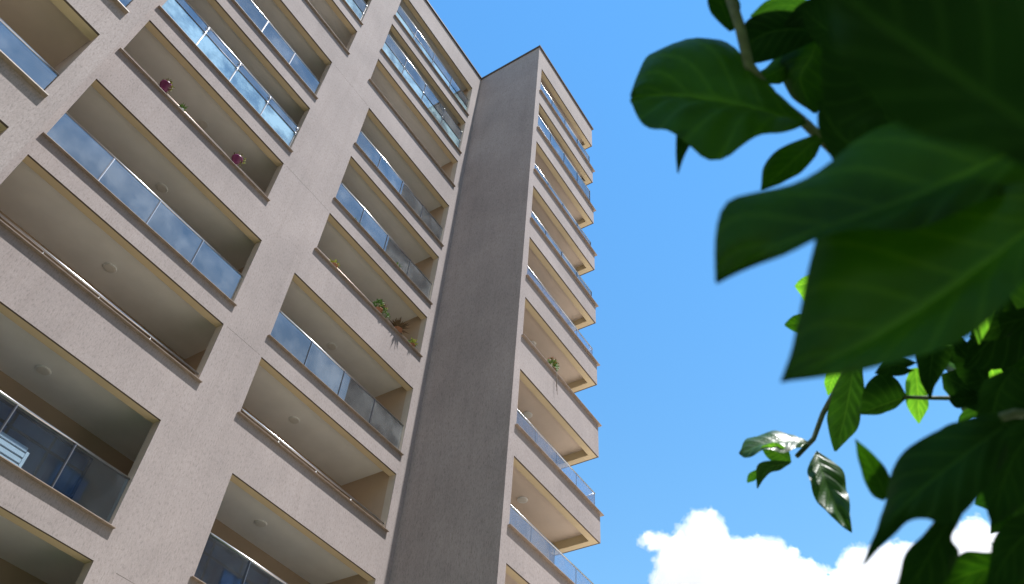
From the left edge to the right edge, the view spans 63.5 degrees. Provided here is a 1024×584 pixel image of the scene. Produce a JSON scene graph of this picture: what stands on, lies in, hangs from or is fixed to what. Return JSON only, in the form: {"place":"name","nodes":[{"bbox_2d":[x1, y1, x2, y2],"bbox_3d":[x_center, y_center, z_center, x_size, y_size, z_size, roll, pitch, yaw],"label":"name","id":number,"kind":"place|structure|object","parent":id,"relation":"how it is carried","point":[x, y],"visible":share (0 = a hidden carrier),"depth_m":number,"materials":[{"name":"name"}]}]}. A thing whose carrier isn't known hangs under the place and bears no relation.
{"place":"outdoors","nodes":[
{"label":"outdoors","id":0,"kind":"place"},
{"bbox_2d":[0,431,29,467],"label":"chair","id":1,"kind":"object","parent":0,"point":[14,451],"visible":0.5,"depth_m":13.97,"materials":[{"name":"white plastic"}]},
{"bbox_2d":[231,152,245,167],"bbox_3d":[-6.972,-3.334,21.010,0.412,0.578,0.314,8,-48,-3],"label":"potted plant","id":2,"kind":"object","parent":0,"point":[237,159],"visible":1,"depth_m":20.98,"materials":[{"name":"purple plastic"}]},
{"bbox_2d":[428,0,996,583],"label":"sky","id":3,"kind":"structure","parent":0,"point":[692,366],"materials":[{"name":"blue"}]},
{"label":"ground","id":4,"kind":"structure","parent":0,"visible":0},
{"bbox_2d":[0,0,603,583],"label":"apartment building","id":5,"kind":"structure","parent":4,"relation":"on","point":[216,366],"depth_m":20.74,"materials":[{"name":"grey paint"}]},
{"bbox_2d":[159,78,174,93],"bbox_3d":[-8.259,-4.916,19.777,0.332,0.485,0.335,-23,-54,23],"label":"potted plant","id":6,"kind":"object","parent":5,"relation":"on","point":[165,86],"visible":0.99,"depth_m":19.68,"materials":[{"name":"purple plastic"}]},
{"bbox_2d":[179,102,187,110],"bbox_3d":[-7.992,-4.419,19.988,0.400,0.285,0.228,-23,-54,23],"label":"potted plant","id":7,"kind":"object","parent":5,"relation":"on","point":[181,106],"visible":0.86,"depth_m":19.93,"materials":[{"name":"green plant"}]},
{"bbox_2d":[328,259,339,268],"bbox_3d":[-4.968,-0.780,23.028,0.404,0.294,0.298,35,-54,-24],"label":"potted plant","id":8,"kind":"object","parent":5,"relation":"on","point":[335,263],"visible":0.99,"depth_m":22.96,"materials":[{"name":"plant"}]},
{"bbox_2d":[373,299,390,319],"bbox_3d":[-3.793,0.487,24.234,0.718,0.531,0.377,34,-54,-24],"label":"potted plant","id":9,"kind":"object","parent":5,"relation":"on","point":[380,308],"visible":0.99,"depth_m":24.17,"materials":[{"name":"green plant"}]},
{"bbox_2d":[390,317,408,333],"bbox_3d":[-3.388,1.045,24.695,0.794,0.516,0.772,-23,-54,23],"label":"potted plant","id":10,"kind":"object","parent":5,"relation":"on","point":[398,325],"visible":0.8,"depth_m":24.54,"materials":[{"name":"plant"}]},
{"bbox_2d":[408,337,417,346],"bbox_3d":[-3.003,1.535,24.973,0.440,0.320,0.391,-23,-54,23],"label":"potted plant","id":11,"kind":"object","parent":5,"relation":"on","point":[412,342],"visible":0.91,"depth_m":24.91,"materials":[{"name":"plant"}]},
{"bbox_2d":[548,357,559,390],"bbox_3d":[1.205,2.578,25.162,0.473,1.474,0.537,-23,-54,23],"label":"potted plant","id":12,"kind":"object","parent":5,"relation":"on","point":[552,362],"visible":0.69,"depth_m":25.43,"materials":[{"name":"green plant"}]},
{"label":"lawn","id":13,"kind":"structure","parent":0,"visible":0},
{"bbox_2d":[630,0,1023,583],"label":"leafy tree","id":14,"kind":"object","parent":13,"relation":"on","point":[904,208],"visible":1,"depth_m":0.50,"materials":[{"name":"green plant"}]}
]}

